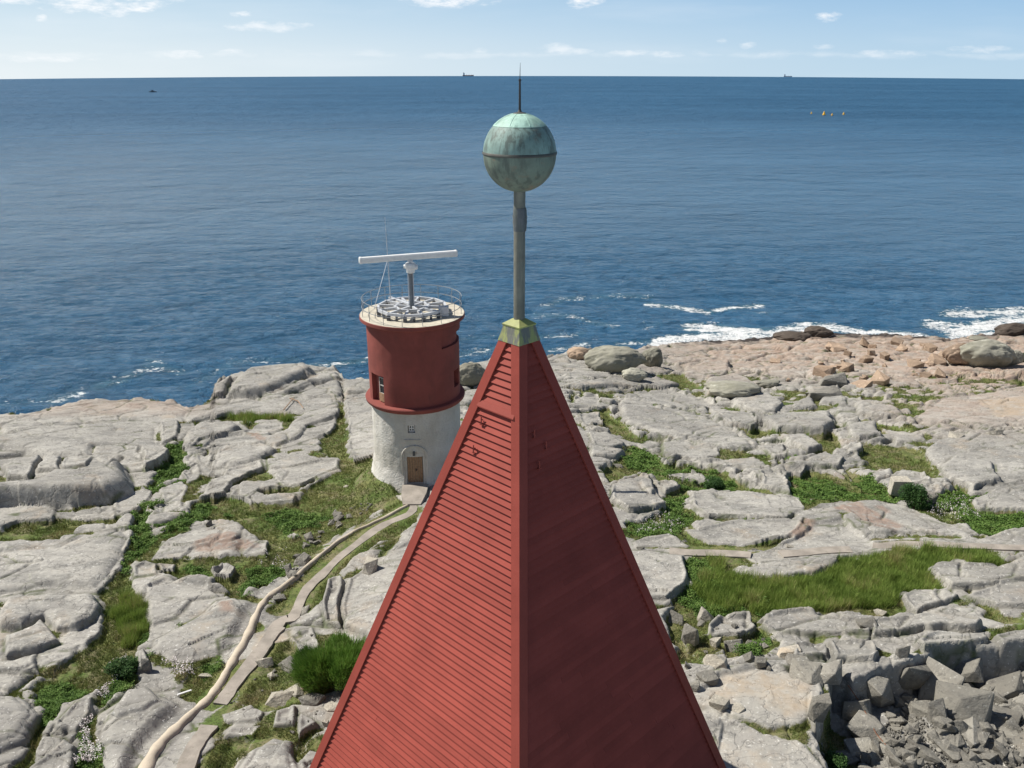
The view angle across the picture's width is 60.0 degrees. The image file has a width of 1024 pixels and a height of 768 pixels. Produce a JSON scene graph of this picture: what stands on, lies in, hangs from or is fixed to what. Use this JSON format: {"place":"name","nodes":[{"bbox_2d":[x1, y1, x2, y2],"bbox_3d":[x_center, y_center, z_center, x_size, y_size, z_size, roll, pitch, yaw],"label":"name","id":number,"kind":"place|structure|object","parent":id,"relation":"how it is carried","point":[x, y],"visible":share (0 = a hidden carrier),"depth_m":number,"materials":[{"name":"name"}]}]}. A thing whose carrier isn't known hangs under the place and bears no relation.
{"place":"outdoors","nodes":[
{"label":"outdoors","id":0,"kind":"place"},
{"bbox_2d":[176,724,217,767],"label":"path","id":1,"kind":"structure","parent":0,"point":[194,747],"depth_m":35.16,"materials":[{"name":"concrete"}]},
{"bbox_2d":[213,625,285,704],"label":"path","id":2,"kind":"structure","parent":0,"point":[247,667],"depth_m":40.47,"materials":[{"name":"concrete"}]},
{"bbox_2d":[256,505,417,646],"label":"path","id":3,"kind":"structure","parent":0,"point":[308,587],"depth_m":48.88,"materials":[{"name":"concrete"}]},
{"bbox_2d":[0,76,1023,414],"bbox_3d":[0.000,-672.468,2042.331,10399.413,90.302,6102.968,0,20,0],"label":"sea","id":4,"kind":"structure","parent":0,"point":[188,242],"depth_m":232.41,"materials":[{"name":"liquid"}]},
{"bbox_2d":[0,331,1023,767],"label":"ground","id":5,"kind":"structure","parent":0,"point":[58,585],"depth_m":54.53,"materials":[{"name":"stone"}]},
{"bbox_2d":[103,655,138,679],"bbox_3d":[-17.561,12.865,39.873,1.542,1.038,1.257,0,20,0],"label":"shrub","id":6,"kind":"object","parent":5,"relation":"on","point":[125,667],"visible":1,"depth_m":39.70,"materials":[{"name":"green plant"}]},
{"bbox_2d":[255,657,273,667],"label":"stone","id":7,"kind":"object","parent":5,"relation":"on","point":[264,662],"visible":1,"depth_m":40.59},
{"bbox_2d":[138,504,408,767],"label":"buried pipe","id":8,"kind":"object","parent":5,"relation":"on","point":[157,747],"visible":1,"depth_m":40.56,"materials":[{"name":"concrete"}]},
{"bbox_2d":[265,691,293,706],"bbox_3d":[-10.077,13.631,38.406,1.051,0.443,0.900,10,17,11],"label":"stone","id":9,"kind":"object","parent":5,"relation":"on","point":[279,698],"visible":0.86,"depth_m":38.25,"materials":[{"name":"stone"}]},
{"bbox_2d":[278,656,294,673],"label":"stone","id":10,"kind":"object","parent":5,"relation":"on","point":[287,660],"visible":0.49,"depth_m":40.82,"materials":[{"name":"stone"}]},
{"bbox_2d":[284,684,303,697],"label":"stone","id":11,"kind":"object","parent":5,"relation":"on","point":[297,693],"visible":0.63,"depth_m":38.79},
{"bbox_2d":[298,692,324,705],"bbox_3d":[-8.543,13.522,37.981,0.856,0.402,0.987,15,26,36],"label":"stone","id":12,"kind":"object","parent":5,"relation":"on","point":[313,699],"visible":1,"depth_m":37.78,"materials":[{"name":"stone"}]},
{"bbox_2d":[287,629,367,694],"bbox_3d":[-7.595,12.277,38.929,4.667,2.345,3.615,0,20,0],"label":"shrub","id":13,"kind":"object","parent":5,"relation":"on","point":[333,665],"visible":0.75,"depth_m":38.40,"materials":[{"name":"green plant"}]},
{"bbox_2d":[324,701,337,711],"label":"stone","id":14,"kind":"object","parent":5,"relation":"on","point":[330,706],"visible":0.76,"depth_m":37.36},
{"bbox_2d":[362,556,377,574],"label":"stone","id":15,"kind":"object","parent":5,"relation":"on","point":[370,566],"visible":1,"depth_m":47.08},
{"bbox_2d":[359,284,464,505],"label":"round tower","id":16,"kind":"structure","parent":5,"relation":"on","point":[415,394],"depth_m":56.52,"materials":[{"name":"paint"}]},
{"bbox_2d":[379,376,383,401],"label":"window","id":17,"kind":"structure","parent":16,"relation":"in","point":[381,385],"depth_m":56.84,"materials":[{"name":"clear glass"}]},
{"bbox_2d":[359,250,457,322],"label":"radar","id":18,"kind":"object","parent":16,"relation":"on","point":[412,304],"visible":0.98,"depth_m":55.98,"materials":[{"name":"metal"}]},
{"bbox_2d":[407,457,422,481],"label":"door","id":19,"kind":"structure","parent":16,"relation":"in","point":[412,471],"depth_m":57.88,"materials":[{"name":"brown wood"}]},
{"bbox_2d":[460,362,484,386],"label":"boulder","id":20,"kind":"object","parent":5,"relation":"on","point":[471,374],"visible":0.77,"depth_m":87.13,"materials":[{"name":"stone"}]},
{"bbox_2d":[0,371,1023,767],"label":"meadow grass","id":21,"kind":"structure","parent":5,"relation":"on","point":[56,533],"depth_m":51.62,"materials":[{"name":"plant"}]},
{"bbox_2d":[309,78,725,767],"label":"day beacon","id":22,"kind":"object","parent":5,"relation":"on","point":[517,622],"visible":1,"depth_m":26.96,"materials":[{"name":"red paint"}]},
{"bbox_2d":[74,495,979,762],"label":"pale flowers","id":23,"kind":"object","parent":5,"relation":"on","point":[84,727],"visible":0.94,"depth_m":38.59,"materials":[{"name":"white plant"}]},
{"bbox_2d":[32,440,1023,767],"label":"broad leaved plants","id":24,"kind":"object","parent":5,"relation":"on","point":[806,490],"visible":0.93,"depth_m":54.92,"materials":[{"name":"green plant"}]},
{"bbox_2d":[107,408,1006,648],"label":"tall grass","id":25,"kind":"structure","parent":5,"relation":"on","point":[863,581],"depth_m":46.40,"materials":[{"name":"plant"}]},
{"bbox_2d":[567,346,588,359],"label":"boulder","id":26,"kind":"object","parent":5,"relation":"on","point":[577,353],"visible":0.68,"depth_m":102.62,"materials":[{"name":"beige stone"}]},
{"bbox_2d":[584,345,646,372],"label":"boulder","id":27,"kind":"object","parent":5,"relation":"on","point":[611,359],"visible":0.96,"depth_m":97.02,"materials":[{"name":"stone"}]},
{"bbox_2d":[622,367,646,381],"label":"boulder","id":28,"kind":"object","parent":5,"relation":"on","point":[634,374],"visible":0.97,"depth_m":92.29,"materials":[{"name":"stone"}]},
{"bbox_2d":[642,347,662,366],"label":"boulder","id":29,"kind":"object","parent":5,"relation":"on","point":[653,357],"visible":0.84,"depth_m":103.23,"materials":[{"name":"stone"}]},
{"bbox_2d":[668,610,683,625],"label":"stone","id":30,"kind":"object","parent":5,"relation":"on","point":[676,617],"visible":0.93,"depth_m":43.18,"materials":[{"name":"stone"}]},
{"bbox_2d":[681,623,698,645],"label":"stone","id":31,"kind":"object","parent":5,"relation":"on","point":[690,634],"visible":1,"depth_m":40.66,"materials":[{"name":"stone"}]},
{"bbox_2d":[697,607,713,622],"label":"stone","id":32,"kind":"object","parent":5,"relation":"on","point":[704,614],"visible":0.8,"depth_m":43.26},
{"bbox_2d":[696,669,718,684],"bbox_3d":[8.357,12.416,37.628,0.948,0.327,0.850,-15,22,-30],"label":"stone","id":33,"kind":"object","parent":5,"relation":"on","point":[710,677],"visible":1,"depth_m":37.45,"materials":[{"name":"stone"}]},
{"bbox_2d":[703,475,725,489],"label":"shrub","id":34,"kind":"object","parent":5,"relation":"on","point":[716,483],"visible":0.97,"depth_m":61.13,"materials":[{"name":"green plant"}]},
{"bbox_2d":[703,654,727,669],"bbox_3d":[8.871,12.020,38.545,1.046,0.548,0.846,-5,22,5],"label":"stone","id":35,"kind":"object","parent":5,"relation":"on","point":[716,662],"visible":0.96,"depth_m":38.44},
{"bbox_2d":[709,694,729,711],"bbox_3d":[8.389,12.930,35.880,0.796,0.378,0.687,7,15,34],"label":"stone","id":36,"kind":"object","parent":5,"relation":"on","point":[718,702],"visible":1,"depth_m":35.70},
{"bbox_2d":[704,380,760,398],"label":"boulder","id":37,"kind":"object","parent":5,"relation":"on","point":[728,389],"visible":0.93,"depth_m":87.25,"materials":[{"name":"stone"}]},
{"bbox_2d":[724,639,742,652],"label":"stone","id":38,"kind":"object","parent":5,"relation":"on","point":[729,645],"visible":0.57,"depth_m":40.74,"materials":[{"name":"stone"}]},
{"bbox_2d":[728,702,744,712],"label":"stone","id":39,"kind":"object","parent":5,"relation":"on","point":[736,707],"visible":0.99,"depth_m":35.65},
{"bbox_2d":[738,643,762,655],"bbox_3d":[10.742,12.085,39.940,1.089,0.710,0.717,7,22,18],"label":"shrub","id":40,"kind":"object","parent":5,"relation":"on","point":[744,649],"visible":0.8,"depth_m":39.85,"materials":[{"name":"green plant"}]},
{"bbox_2d":[754,656,766,668],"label":"stone","id":41,"kind":"object","parent":5,"relation":"on","point":[760,662],"visible":1,"depth_m":38.53,"materials":[{"name":"stone"}]},
{"bbox_2d":[756,379,779,387],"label":"boulder","id":42,"kind":"object","parent":5,"relation":"on","point":[767,383],"visible":0.95,"depth_m":94.41,"materials":[{"name":"stone"}]},
{"bbox_2d":[777,644,800,658],"bbox_3d":[12.460,12.056,39.788,1.063,0.512,0.835,7,26,2],"label":"stone","id":43,"kind":"object","parent":5,"relation":"on","point":[783,652],"visible":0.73,"depth_m":39.70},
{"bbox_2d":[773,331,810,340],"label":"boulder","id":44,"kind":"object","parent":5,"relation":"on","point":[791,335],"visible":0.97,"depth_m":125.68,"materials":[{"name":"stone"}]},
{"bbox_2d":[785,653,809,664],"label":"quarry block","id":45,"kind":"object","parent":5,"relation":"on","point":[789,657],"depth_m":39.01,"materials":[{"name":"stone"}]},
{"bbox_2d":[789,658,822,686],"bbox_3d":[12.629,12.420,37.968,1.412,0.472,1.230,7,28,17],"label":"quarry block","id":46,"kind":"object","parent":5,"relation":"on","point":[807,672],"depth_m":37.93,"materials":[{"name":"stone"}]},
{"bbox_2d":[778,546,852,557],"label":"path","id":47,"kind":"structure","parent":5,"relation":"on","point":[813,551],"depth_m":50.36,"materials":[{"name":"stone"}]},
{"bbox_2d":[803,325,833,336],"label":"boulder","id":48,"kind":"object","parent":5,"relation":"on","point":[817,331],"visible":0.94,"depth_m":128.06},
{"bbox_2d":[807,693,831,722],"bbox_3d":[12.123,12.742,35.012,0.721,1.040,0.653,8,19,6],"label":"stone","id":49,"kind":"object","parent":5,"relation":"on","point":[819,707],"visible":1,"depth_m":34.80,"materials":[{"name":"stone"}]},
{"bbox_2d":[812,365,832,377],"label":"shore rock","id":50,"kind":"object","parent":5,"relation":"on","point":[821,370],"visible":0.74,"depth_m":98.53,"materials":[{"name":"beige stone"}]},
{"bbox_2d":[805,385,841,400],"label":"boulder","id":51,"kind":"object","parent":5,"relation":"on","point":[819,394],"visible":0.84,"depth_m":88.68,"materials":[{"name":"stone"}]},
{"bbox_2d":[820,659,841,684],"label":"quarry block","id":52,"kind":"object","parent":5,"relation":"on","point":[831,673],"depth_m":37.77,"materials":[{"name":"stone"}]},
{"bbox_2d":[818,372,847,387],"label":"boulder","id":53,"kind":"object","parent":5,"relation":"on","point":[840,380],"visible":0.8,"depth_m":93.63,"materials":[{"name":"stone"}]},
{"bbox_2d":[825,342,846,351],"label":"shore rock","id":54,"kind":"object","parent":5,"relation":"on","point":[837,347],"visible":0.76,"depth_m":117.77,"materials":[{"name":"beige stone"}]},
{"bbox_2d":[824,749,848,767],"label":"shrub","id":55,"kind":"object","parent":5,"relation":"on","point":[832,759],"visible":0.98,"depth_m":34.91,"materials":[{"name":"green plant"}]},
{"bbox_2d":[833,750,858,765],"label":"quarry block","id":56,"kind":"object","parent":5,"relation":"on","point":[852,759],"depth_m":35.55,"materials":[{"name":"stone"}]},
{"bbox_2d":[838,361,854,372],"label":"shore rock","id":57,"kind":"object","parent":5,"relation":"on","point":[847,366],"visible":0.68,"depth_m":103.14,"materials":[{"name":"beige stone"}]},
{"bbox_2d":[841,699,871,720],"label":"quarry block","id":58,"kind":"object","parent":5,"relation":"on","point":[850,710],"depth_m":37.75,"materials":[{"name":"stone"}]},
{"bbox_2d":[843,737,871,755],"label":"quarry block","id":59,"kind":"object","parent":5,"relation":"on","point":[854,746],"depth_m":36.17,"materials":[{"name":"stone"}]},
{"bbox_2d":[850,379,872,387],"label":"shore rock","id":60,"kind":"object","parent":5,"relation":"on","point":[860,383],"visible":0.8,"depth_m":93.67,"materials":[{"name":"beige stone"}]},
{"bbox_2d":[855,617,876,629],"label":"stone","id":61,"kind":"object","parent":5,"relation":"on","point":[864,623],"visible":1,"depth_m":41.74,"materials":[{"name":"stone"}]},
{"bbox_2d":[846,710,887,740],"bbox_3d":[14.867,14.429,37.139,1.467,0.677,1.373,20,40,34],"label":"quarry block","id":62,"kind":"object","parent":5,"relation":"on","point":[861,724],"depth_m":36.93,"materials":[{"name":"stone"}]},
{"bbox_2d":[870,370,889,385],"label":"shore rock","id":63,"kind":"object","parent":5,"relation":"on","point":[878,377],"visible":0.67,"depth_m":95.69,"materials":[{"name":"beige stone"}]},
{"bbox_2d":[867,675,894,707],"bbox_3d":[15.976,13.281,38.685,1.549,1.185,1.404,-6,33,-26],"label":"quarry block","id":64,"kind":"object","parent":5,"relation":"on","point":[879,693],"depth_m":38.18,"materials":[{"name":"stone"}]},
{"bbox_2d":[888,476,911,495],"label":"boulder","id":65,"kind":"object","parent":5,"relation":"on","point":[896,483],"visible":0.69,"depth_m":58.85,"materials":[{"name":"stone"}]},
{"bbox_2d":[890,721,910,732],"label":"quarry block","id":66,"kind":"object","parent":5,"relation":"on","point":[895,729],"depth_m":37.35,"materials":[{"name":"stone"}]},
{"bbox_2d":[889,715,907,724],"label":"rubble stone","id":67,"kind":"object","parent":66,"relation":"on","point":[899,720],"visible":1,"depth_m":37.53,"materials":[{"name":"stone"}]},
{"bbox_2d":[898,665,931,689],"bbox_3d":[17.886,12.751,39.484,1.452,1.371,1.274,13,32,0],"label":"quarry block","id":68,"kind":"object","parent":5,"relation":"on","point":[915,677],"depth_m":38.96,"materials":[{"name":"stone"}]},
{"bbox_2d":[895,646,910,658],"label":"stone","id":69,"kind":"object","parent":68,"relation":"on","point":[902,652],"visible":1,"depth_m":39.29,"materials":[{"name":"stone"}]},
{"bbox_2d":[898,482,933,510],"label":"shrub","id":70,"kind":"object","parent":5,"relation":"on","point":[915,494],"visible":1,"depth_m":56.74,"materials":[{"name":"green plant"}]},
{"bbox_2d":[907,359,924,367],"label":"shore rock","id":71,"kind":"object","parent":5,"relation":"on","point":[915,363],"visible":0.86,"depth_m":105.18,"materials":[{"name":"beige stone"}]},
{"bbox_2d":[907,700,928,719],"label":"quarry block","id":72,"kind":"object","parent":5,"relation":"on","point":[919,709],"depth_m":38.02,"materials":[{"name":"stone"}]},
{"bbox_2d":[907,738,940,764],"bbox_3d":[16.582,14.928,35.827,1.114,0.536,1.027,2,31,6],"label":"quarry block","id":73,"kind":"object","parent":5,"relation":"on","point":[926,753],"depth_m":35.61,"materials":[{"name":"stone"}]},
{"bbox_2d":[922,343,937,352],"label":"shore rock","id":74,"kind":"object","parent":5,"relation":"on","point":[930,347],"visible":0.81,"depth_m":117.08,"materials":[{"name":"beige stone"}]},
{"bbox_2d":[926,698,947,723],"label":"quarry block","id":75,"kind":"object","parent":5,"relation":"on","point":[937,707],"depth_m":37.19,"materials":[{"name":"stone"}]},
{"bbox_2d":[928,353,946,365],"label":"shore rock","id":76,"kind":"object","parent":5,"relation":"on","point":[937,359],"visible":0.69,"depth_m":106.97,"materials":[{"name":"beige stone"}]},
{"bbox_2d":[923,726,955,751],"bbox_3d":[17.832,14.507,36.899,1.823,0.414,1.604,-10,14,-22],"label":"quarry block","id":77,"kind":"object","parent":5,"relation":"on","point":[947,736],"depth_m":36.55,"materials":[{"name":"stone"}]},
{"bbox_2d":[953,720,968,733],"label":"rubble stone","id":78,"kind":"object","parent":77,"relation":"on","point":[961,726],"visible":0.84,"depth_m":36.70,"materials":[{"name":"stone"}]},
{"bbox_2d":[857,699,1023,767],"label":"gravel","id":79,"kind":"structure","parent":5,"relation":"on","point":[906,733],"depth_m":36.54,"materials":[{"name":"stone"}]},
{"bbox_2d":[871,738,882,755],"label":"rubble stone","id":80,"kind":"object","parent":79,"relation":"on","point":[875,745],"visible":0.95,"depth_m":35.73,"materials":[{"name":"stone"}]},
{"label":"quarry block","id":81,"kind":"object","parent":79,"relation":"on","visible":0},
{"bbox_2d":[888,755,907,767],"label":"rubble stone","id":82,"kind":"object","parent":81,"relation":"on","point":[894,760],"visible":1,"depth_m":34.74,"materials":[{"name":"stone"}]},
{"bbox_2d":[900,747,915,760],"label":"rubble stone","id":83,"kind":"object","parent":81,"relation":"on","point":[906,753],"visible":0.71,"depth_m":35.16,"materials":[{"name":"stone"}]},
{"bbox_2d":[917,656,964,699],"bbox_3d":[18.621,13.458,38.966,1.687,1.747,1.732,-22,25,-31],"label":"quarry block","id":84,"kind":"object","parent":5,"relation":"on","point":[941,672],"depth_m":39.12,"materials":[{"name":"stone"}]},
{"bbox_2d":[934,720,956,732],"bbox_3d":[18.112,14.214,36.914,0.702,0.387,0.824,-1,1,-35],"label":"rubble stone","id":85,"kind":"object","parent":5,"relation":"on","point":[950,727],"visible":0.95,"depth_m":36.60,"materials":[{"name":"stone"}]},
{"bbox_2d":[932,716,952,728],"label":"rubble stone","id":86,"kind":"object","parent":85,"relation":"on","point":[942,721],"visible":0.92,"depth_m":36.79,"materials":[{"name":"stone"}]},
{"bbox_2d":[932,739,961,762],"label":"quarry block","id":87,"kind":"object","parent":5,"relation":"on","point":[953,757],"depth_m":35.78,"materials":[{"name":"stone"}]},
{"bbox_2d":[872,541,1023,551],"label":"path","id":88,"kind":"structure","parent":5,"relation":"on","point":[996,547],"depth_m":51.06,"materials":[{"name":"stone"}]},
{"bbox_2d":[942,342,967,364],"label":"boulder","id":89,"kind":"object","parent":5,"relation":"on","point":[951,355],"visible":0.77,"depth_m":106.10,"materials":[{"name":"beige stone"}]},
{"bbox_2d":[934,680,993,722],"bbox_3d":[19.087,13.834,37.507,2.294,1.164,1.901,5,28,26],"label":"quarry block","id":90,"kind":"object","parent":5,"relation":"on","point":[964,702],"depth_m":37.44,"materials":[{"name":"stone"}]},
{"bbox_2d":[979,721,995,733],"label":"rubble stone","id":91,"kind":"object","parent":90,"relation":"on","point":[986,726],"visible":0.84,"depth_m":36.74,"materials":[{"name":"stone"}]},
{"bbox_2d":[957,761,977,767],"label":"rubble stone","id":92,"kind":"object","parent":5,"relation":"on","point":[966,764],"visible":1,"depth_m":35.16,"materials":[{"name":"stone"}]},
{"bbox_2d":[953,657,983,682],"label":"quarry block","id":93,"kind":"object","parent":5,"relation":"on","point":[970,670],"depth_m":40.25,"materials":[{"name":"stone"}]},
{"bbox_2d":[962,716,982,748],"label":"quarry block","id":94,"kind":"object","parent":5,"relation":"on","point":[970,736],"depth_m":36.55,"materials":[{"name":"stone"}]},
{"bbox_2d":[974,746,996,766],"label":"quarry block","id":95,"kind":"object","parent":5,"relation":"on","point":[992,763],"depth_m":35.59,"materials":[{"name":"stone"}]},
{"bbox_2d":[978,731,989,746],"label":"rubble stone","id":96,"kind":"object","parent":95,"relation":"on","point":[983,737],"visible":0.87,"depth_m":36.25,"materials":[{"name":"stone"}]},
{"bbox_2d":[980,753,997,762],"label":"rubble stone","id":97,"kind":"object","parent":95,"relation":"on","point":[990,757],"visible":0.88,"depth_m":35.65,"materials":[{"name":"stone"}]},
{"bbox_2d":[959,339,1015,366],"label":"boulder","id":98,"kind":"object","parent":5,"relation":"on","point":[987,353],"visible":0.89,"depth_m":104.97,"materials":[{"name":"stone"}]},
{"bbox_2d":[992,746,1008,758],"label":"rubble stone","id":99,"kind":"object","parent":5,"relation":"on","point":[1001,752],"visible":0.98,"depth_m":35.75,"materials":[{"name":"stone"}]},
{"bbox_2d":[980,671,1023,698],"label":"quarry block","id":100,"kind":"object","parent":5,"relation":"on","point":[1009,686],"depth_m":39.45,"materials":[{"name":"stone"}]},
{"bbox_2d":[991,705,1021,728],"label":"quarry block","id":101,"kind":"object","parent":5,"relation":"on","point":[1016,715],"depth_m":37.62,"materials":[{"name":"stone"}]},
{"bbox_2d":[1000,748,1016,763],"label":"rubble stone","id":102,"kind":"object","parent":5,"relation":"on","point":[1009,757],"visible":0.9,"depth_m":35.57,"materials":[{"name":"stone"}]},
{"bbox_2d":[994,322,1023,335],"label":"boulder","id":103,"kind":"object","parent":5,"relation":"on","point":[1012,329],"visible":0.88,"depth_m":129.29,"materials":[{"name":"stone"}]},
{"bbox_2d":[999,726,1018,736],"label":"quarry block","id":104,"kind":"object","parent":5,"relation":"on","point":[1008,732],"depth_m":36.91,"materials":[{"name":"stone"}]},
{"bbox_2d":[1005,718,1021,732],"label":"rubble stone","id":105,"kind":"object","parent":5,"relation":"on","point":[1011,724],"visible":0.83,"depth_m":37.07,"materials":[{"name":"stone"}]},
{"bbox_2d":[1009,350,1023,365],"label":"boulder","id":106,"kind":"object","parent":5,"relation":"on","point":[1019,355],"visible":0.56,"depth_m":106.42,"materials":[{"name":"stone"}]},
{"bbox_2d":[1013,731,1023,758],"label":"quarry block","id":107,"kind":"object","parent":5,"relation":"on","point":[1019,742],"depth_m":36.17,"materials":[{"name":"stone"}]},
{"bbox_2d":[0,0,1023,78],"label":"sky","id":108,"kind":"structure","parent":0,"point":[40,39],"materials":[{"name":"blue"}]},
{"bbox_2d":[669,547,751,558],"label":"path","id":109,"kind":"structure","parent":0,"point":[727,553],"depth_m":50.17,"materials":[{"name":"stone"}]},
{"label":"rubble stone","id":110,"kind":"object","parent":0,"visible":0},
{"bbox_2d":[893,693,904,707],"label":"rubble stone","id":111,"kind":"object","parent":110,"relation":"on","point":[899,702],"visible":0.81,"depth_m":38.76,"materials":[{"name":"stone"}]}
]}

